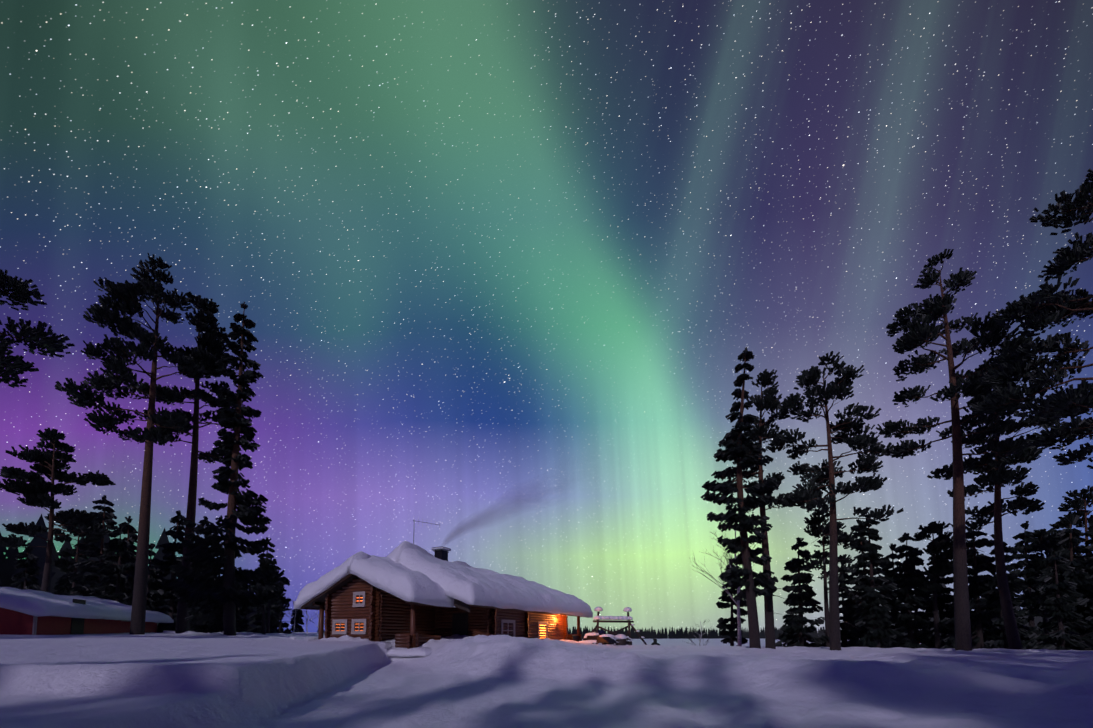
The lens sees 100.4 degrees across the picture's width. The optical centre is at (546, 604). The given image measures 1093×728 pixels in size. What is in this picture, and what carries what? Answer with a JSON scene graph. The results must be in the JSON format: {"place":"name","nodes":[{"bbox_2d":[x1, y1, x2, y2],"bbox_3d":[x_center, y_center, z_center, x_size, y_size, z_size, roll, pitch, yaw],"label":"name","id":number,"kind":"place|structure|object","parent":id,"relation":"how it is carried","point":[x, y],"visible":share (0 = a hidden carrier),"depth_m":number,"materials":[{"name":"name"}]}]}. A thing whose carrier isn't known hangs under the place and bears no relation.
{"place":"outdoors","nodes":[
{"label":"outdoors","id":0,"kind":"place"},
{"bbox_2d":[0,587,173,622],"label":"roof snow","id":1,"kind":"structure","parent":0,"point":[37,603],"depth_m":23.70,"materials":[{"name":"white snow"}]},
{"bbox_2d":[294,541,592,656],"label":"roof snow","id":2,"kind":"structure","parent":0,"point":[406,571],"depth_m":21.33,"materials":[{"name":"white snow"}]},
{"bbox_2d":[313,578,581,648],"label":"cabin log walls","id":3,"kind":"structure","parent":0,"point":[389,616],"depth_m":21.92,"materials":[{"name":"brown wood"}]},
{"bbox_2d":[445,459,590,541],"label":"chimney smoke","id":4,"kind":"object","parent":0,"point":[503,508],"visible":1,"depth_m":26.68,"materials":[{"name":"grey"}]},
{"bbox_2d":[0,631,1092,727],"bbox_3d":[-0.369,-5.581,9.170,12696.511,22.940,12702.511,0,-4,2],"label":"snow ground","id":5,"kind":"structure","parent":0,"point":[173,679],"depth_m":8.59,"materials":[{"name":"white snow"}]},
{"bbox_2d":[11,545,40,590],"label":"conifer","id":6,"kind":"object","parent":5,"relation":"on","point":[29,571],"visible":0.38,"depth_m":39.43,"materials":[{"name":"green plant"}]},
{"bbox_2d":[0,269,74,387],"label":"pine","id":7,"kind":"object","parent":5,"relation":"on","point":[21,294],"visible":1,"depth_m":17.28,"materials":[{"name":"green plant"}]},
{"bbox_2d":[0,428,115,591],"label":"pine","id":8,"kind":"object","parent":5,"relation":"on","point":[38,488],"visible":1,"depth_m":32.35,"materials":[{"name":"green plant"}]},
{"bbox_2d":[52,523,100,593],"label":"conifer","id":9,"kind":"object","parent":5,"relation":"on","point":[66,565],"visible":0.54,"depth_m":42.96,"materials":[{"name":"green plant"}]},
{"bbox_2d":[0,599,158,634],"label":"shed walls","id":10,"kind":"structure","parent":5,"relation":"on","point":[12,622],"depth_m":23.15,"materials":[{"name":"red wood"}]},
{"bbox_2d":[70,577,97,595],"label":"conifer","id":11,"kind":"object","parent":5,"relation":"on","point":[79,590],"visible":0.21,"depth_m":30.68,"materials":[{"name":"green plant"}]},
{"bbox_2d":[57,495,126,596],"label":"conifer","id":12,"kind":"object","parent":5,"relation":"on","point":[107,513],"visible":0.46,"depth_m":41.11,"materials":[{"name":"green plant"}]},
{"bbox_2d":[0,514,208,620],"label":"forest","id":13,"kind":"object","parent":5,"relation":"on","point":[8,569],"visible":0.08,"depth_m":62.24,"materials":[{"name":"green plant"}]},
{"bbox_2d":[94,526,135,605],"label":"conifer","id":14,"kind":"object","parent":5,"relation":"on","point":[113,546],"visible":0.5,"depth_m":33.79,"materials":[{"name":"green plant"}]},
{"bbox_2d":[113,516,137,600],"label":"conifer","id":15,"kind":"object","parent":5,"relation":"on","point":[130,531],"visible":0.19,"depth_m":44.46,"materials":[{"name":"green plant"}]},
{"bbox_2d":[54,253,222,634],"bbox_3d":[-23.986,-9.530,27.198,6.595,22.937,6.548,-1,-4,9],"label":"pine","id":16,"kind":"object","parent":5,"relation":"on","point":[123,299],"visible":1,"depth_m":26.52,"materials":[{"name":"green plant"}]},
{"bbox_2d":[121,543,172,632],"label":"conifer","id":17,"kind":"object","parent":5,"relation":"on","point":[154,580],"visible":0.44,"depth_m":32.76,"materials":[{"name":"green plant"}]},
{"bbox_2d":[152,510,194,630],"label":"conifer","id":18,"kind":"object","parent":5,"relation":"on","point":[170,550],"visible":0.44,"depth_m":40.57,"materials":[{"name":"green plant"}]},
{"bbox_2d":[169,554,213,629],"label":"conifer","id":19,"kind":"object","parent":5,"relation":"on","point":[194,568],"visible":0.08,"depth_m":36.43,"materials":[{"name":"green plant"}]},
{"bbox_2d":[139,292,244,632],"bbox_3d":[-23.046,-9.285,29.611,6.034,22.601,5.152,2,-4,-25],"label":"pine","id":20,"kind":"object","parent":5,"relation":"on","point":[213,340],"visible":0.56,"depth_m":29.56,"materials":[{"name":"green plant"}]},
{"bbox_2d":[188,553,222,632],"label":"conifer","id":21,"kind":"object","parent":5,"relation":"on","point":[205,612],"visible":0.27,"depth_m":33.23,"materials":[{"name":"green plant"}]},
{"bbox_2d":[190,516,222,630],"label":"conifer","id":22,"kind":"object","parent":5,"relation":"on","point":[205,522],"visible":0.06,"depth_m":41.93,"materials":[{"name":"green plant"}]},
{"bbox_2d":[167,302,289,635],"bbox_3d":[-18.904,-8.498,27.736,6.244,21.126,5.196,1,-4,-20],"label":"spruce","id":23,"kind":"object","parent":5,"relation":"on","point":[228,597],"visible":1,"depth_m":27.48,"materials":[{"name":"plant"}]},
{"bbox_2d":[214,543,243,631],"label":"conifer","id":24,"kind":"object","parent":5,"relation":"on","point":[238,629],"visible":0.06,"depth_m":45.61,"materials":[{"name":"green plant"}]},
{"bbox_2d":[235,581,276,629],"bbox_3d":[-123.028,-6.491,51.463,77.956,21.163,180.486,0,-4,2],"label":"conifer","id":25,"kind":"object","parent":5,"relation":"on","point":[251,614],"visible":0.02,"depth_m":132.44,"materials":[{"name":"green plant"}]},
{"bbox_2d":[245,537,278,632],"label":"conifer","id":26,"kind":"object","parent":5,"relation":"on","point":[257,618],"visible":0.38,"depth_m":39.29,"materials":[{"name":"green plant"}]},
{"bbox_2d":[244,558,285,634],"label":"conifer","id":27,"kind":"object","parent":5,"relation":"on","point":[265,565],"visible":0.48,"depth_m":31.33,"materials":[{"name":"green plant"}]},
{"bbox_2d":[246,566,284,633],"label":"conifer","id":28,"kind":"object","parent":5,"relation":"on","point":[273,602],"visible":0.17,"depth_m":34.48,"materials":[{"name":"green plant"}]},
{"bbox_2d":[246,558,292,633],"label":"conifer","id":29,"kind":"object","parent":5,"relation":"on","point":[286,631],"visible":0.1,"depth_m":44.68,"materials":[{"name":"green plant"}]},
{"bbox_2d":[273,595,298,632],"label":"conifer","id":30,"kind":"object","parent":5,"relation":"on","point":[285,601],"visible":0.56,"depth_m":42.38,"materials":[{"name":"green plant"}]},
{"bbox_2d":[284,599,296,633],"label":"birch","id":31,"kind":"object","parent":5,"relation":"on","point":[290,618],"visible":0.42,"depth_m":46.45,"materials":[{"name":"brown plant"}]},
{"bbox_2d":[290,609,303,631],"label":"conifer","id":32,"kind":"object","parent":5,"relation":"on","point":[299,616],"visible":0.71,"depth_m":75.54,"materials":[{"name":"green plant"}]},
{"bbox_2d":[302,611,318,633],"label":"birch","id":33,"kind":"object","parent":5,"relation":"on","point":[307,620],"visible":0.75,"depth_m":50.45,"materials":[{"name":"brown plant"}]},
{"bbox_2d":[311,611,325,633],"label":"birch","id":34,"kind":"object","parent":5,"relation":"on","point":[318,622],"visible":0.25,"depth_m":47.38,"materials":[{"name":"brown plant"}]},
{"bbox_2d":[301,520,588,639],"bbox_3d":[-4.472,-0.742,27.395,8.624,6.930,16.030,-2,-4,27],"label":"cabin","id":35,"kind":"object","parent":5,"relation":"on","point":[459,623],"visible":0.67,"depth_m":21.82,"materials":[{"name":"brown wood"}]},
{"bbox_2d":[584,606,646,644],"bbox_3d":[4.746,1.599,31.806,4.989,2.846,2.095,1,-4,-15],"label":"snowy timber frame","id":36,"kind":"object","parent":5,"relation":"on","point":[622,639],"visible":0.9,"depth_m":31.46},
{"bbox_2d":[651,638,659,644],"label":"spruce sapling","id":37,"kind":"object","parent":5,"relation":"on","point":[654,642],"visible":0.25,"depth_m":43.28,"materials":[{"name":"plant"}]},
{"bbox_2d":[686,619,713,645],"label":"bush","id":38,"kind":"object","parent":5,"relation":"on","point":[700,635],"visible":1,"depth_m":47.12,"materials":[{"name":"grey plant"}]},
{"bbox_2d":[691,523,756,646],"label":"birch","id":39,"kind":"object","parent":5,"relation":"on","point":[738,616],"visible":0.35,"depth_m":29.33,"materials":[{"name":"brown plant"}]},
{"bbox_2d":[716,559,747,645],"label":"conifer","id":40,"kind":"object","parent":5,"relation":"on","point":[732,626],"visible":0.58,"depth_m":32.25,"materials":[{"name":"green plant"}]},
{"bbox_2d":[701,347,781,648],"bbox_3d":[10.261,-5.646,23.958,3.466,16.270,3.434,1,-4,-12],"label":"spruce","id":41,"kind":"object","parent":5,"relation":"on","point":[737,443],"visible":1,"depth_m":23.55,"materials":[{"name":"plant"}]},
{"bbox_2d":[727,369,797,648],"bbox_3d":[12.053,-5.212,25.326,3.404,15.563,3.500,0,-4,-6],"label":"pine","id":42,"kind":"object","parent":5,"relation":"on","point":[770,401],"visible":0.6,"depth_m":24.79,"materials":[{"name":"green plant"}]},
{"bbox_2d":[775,537,828,646],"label":"conifer","id":43,"kind":"object","parent":5,"relation":"on","point":[800,637],"visible":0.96,"depth_m":29.02,"materials":[{"name":"green plant"}]},
{"bbox_2d":[782,567,822,646],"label":"conifer","id":44,"kind":"object","parent":5,"relation":"on","point":[809,610],"visible":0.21,"depth_m":34.57,"materials":[{"name":"green plant"}]},
{"bbox_2d":[804,509,857,646],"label":"conifer","id":45,"kind":"object","parent":5,"relation":"on","point":[814,523],"visible":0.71,"depth_m":28.18,"materials":[{"name":"green plant"}]},
{"bbox_2d":[765,351,902,650],"bbox_3d":[14.451,-5.123,22.934,5.018,15.053,5.305,2,-5,-32],"label":"pine","id":46,"kind":"object","parent":5,"relation":"on","point":[810,493],"visible":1,"depth_m":22.57,"materials":[{"name":"green plant"}]},
{"bbox_2d":[823,574,862,646],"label":"conifer","id":47,"kind":"object","parent":5,"relation":"on","point":[845,636],"visible":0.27,"depth_m":32.91,"materials":[{"name":"green plant"}]},
{"bbox_2d":[840,519,894,647],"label":"conifer","id":48,"kind":"object","parent":5,"relation":"on","point":[850,609],"visible":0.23,"depth_m":30.30,"materials":[{"name":"green plant"}]},
{"bbox_2d":[846,517,901,647],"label":"conifer","id":49,"kind":"object","parent":5,"relation":"on","point":[873,618],"visible":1,"depth_m":27.18,"materials":[{"name":"green plant"}]},
{"bbox_2d":[880,543,915,646],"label":"conifer","id":50,"kind":"object","parent":5,"relation":"on","point":[889,565],"visible":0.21,"depth_m":32.13,"materials":[{"name":"green plant"}]},
{"bbox_2d":[885,532,932,648],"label":"conifer","id":51,"kind":"object","parent":5,"relation":"on","point":[917,602],"visible":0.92,"depth_m":28.97,"materials":[{"name":"green plant"}]},
{"bbox_2d":[901,548,934,643],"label":"conifer","id":52,"kind":"object","parent":5,"relation":"on","point":[920,561],"visible":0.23,"depth_m":33.87,"materials":[{"name":"green plant"}]},
{"bbox_2d":[904,521,954,648],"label":"conifer","id":53,"kind":"object","parent":5,"relation":"on","point":[943,554],"visible":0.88,"depth_m":28.00,"materials":[{"name":"green plant"}]},
{"bbox_2d":[916,530,953,647],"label":"conifer","id":54,"kind":"object","parent":5,"relation":"on","point":[943,598],"visible":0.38,"depth_m":29.71,"materials":[{"name":"green plant"}]},
{"bbox_2d":[876,249,1060,650],"bbox_3d":[19.357,-7.468,21.326,6.483,19.658,4.790,-4,-5,42],"label":"pine","id":55,"kind":"object","parent":5,"relation":"on","point":[918,334],"visible":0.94,"depth_m":21.46,"materials":[{"name":"green plant"}]},
{"bbox_2d":[966,537,1000,646],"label":"conifer","id":56,"kind":"object","parent":5,"relation":"on","point":[990,628],"visible":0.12,"depth_m":31.68,"materials":[{"name":"green plant"}]},
{"bbox_2d":[940,528,1027,648],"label":"conifer","id":57,"kind":"object","parent":5,"relation":"on","point":[980,620],"visible":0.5,"depth_m":26.91,"materials":[{"name":"green plant"}]},
{"bbox_2d":[972,573,1000,646],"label":"conifer","id":58,"kind":"object","parent":5,"relation":"on","point":[991,599],"depth_m":36.87,"materials":[{"name":"green plant"}]},
{"bbox_2d":[930,574,1067,649],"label":"forest","id":59,"kind":"object","parent":5,"relation":"on","point":[1037,619],"depth_m":66.77,"materials":[{"name":"green plant"}]},
{"bbox_2d":[936,377,1062,649],"bbox_3d":[23.925,-5.074,23.577,4.406,15.106,5.039,-1,-4,12],"label":"pine","id":60,"kind":"object","parent":5,"relation":"on","point":[998,475],"visible":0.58,"depth_m":23.29,"materials":[{"name":"green plant"}]},
{"bbox_2d":[976,534,1028,648],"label":"conifer","id":61,"kind":"object","parent":5,"relation":"on","point":[991,583],"visible":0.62,"depth_m":25.86,"materials":[{"name":"green plant"}]},
{"bbox_2d":[969,169,1092,468],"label":"pine","id":62,"kind":"object","parent":5,"relation":"on","point":[1043,308],"visible":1,"depth_m":17.29,"materials":[{"name":"green plant"}]},
{"bbox_2d":[1008,521,1074,648],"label":"conifer","id":63,"kind":"object","parent":5,"relation":"on","point":[1026,537],"visible":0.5,"depth_m":32.79,"materials":[{"name":"green plant"}]},
{"bbox_2d":[1014,557,1068,642],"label":"conifer","id":64,"kind":"object","parent":5,"relation":"on","point":[1036,602],"visible":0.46,"depth_m":28.90,"materials":[{"name":"green plant"}]},
{"bbox_2d":[1008,528,1082,642],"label":"conifer","id":65,"kind":"object","parent":5,"relation":"on","point":[1039,534],"visible":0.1,"depth_m":34.66,"materials":[{"name":"green plant"}]},
{"bbox_2d":[1023,548,1092,650],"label":"conifer","id":66,"kind":"object","parent":5,"relation":"on","point":[1068,593],"visible":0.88,"depth_m":24.84,"materials":[{"name":"green plant"}]},
{"bbox_2d":[1037,486,1092,598],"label":"conifer","id":67,"kind":"object","parent":5,"relation":"on","point":[1077,504],"visible":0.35,"depth_m":30.28,"materials":[{"name":"plant"}]},
{"bbox_2d":[1040,514,1092,650],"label":"conifer","id":68,"kind":"object","parent":5,"relation":"on","point":[1079,563],"visible":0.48,"depth_m":25.80,"materials":[{"name":"green plant"}]},
{"bbox_2d":[1072,529,1092,635],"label":"conifer","id":69,"kind":"object","parent":5,"relation":"on","point":[1085,602],"visible":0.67,"depth_m":25.29,"materials":[{"name":"green plant"}]},
{"bbox_2d":[0,0,1092,633],"label":"sky","id":70,"kind":"structure","parent":0,"point":[475,250],"materials":[{"name":"multicoloured"}]},
{"bbox_2d":[579,630,625,644],"bbox_3d":[3.621,2.157,29.608,3.369,0.988,1.899,-3,-5,38],"label":"snowmobile","id":71,"kind":"object","parent":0,"point":[600,636],"visible":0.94,"depth_m":29.42,"materials":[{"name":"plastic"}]},
{"bbox_2d":[317,628,919,638],"bbox_3d":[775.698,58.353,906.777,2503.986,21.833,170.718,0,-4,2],"label":"distant forest","id":72,"kind":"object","parent":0,"point":[672,635],"depth_m":922.39,"materials":[{"name":"plant"}]},
{"bbox_2d":[568,625,920,636],"bbox_3d":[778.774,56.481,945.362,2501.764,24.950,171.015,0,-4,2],"label":"distant forest","id":73,"kind":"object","parent":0,"point":[671,629],"depth_m":955.14,"materials":[{"name":"green plant"}]}
]}

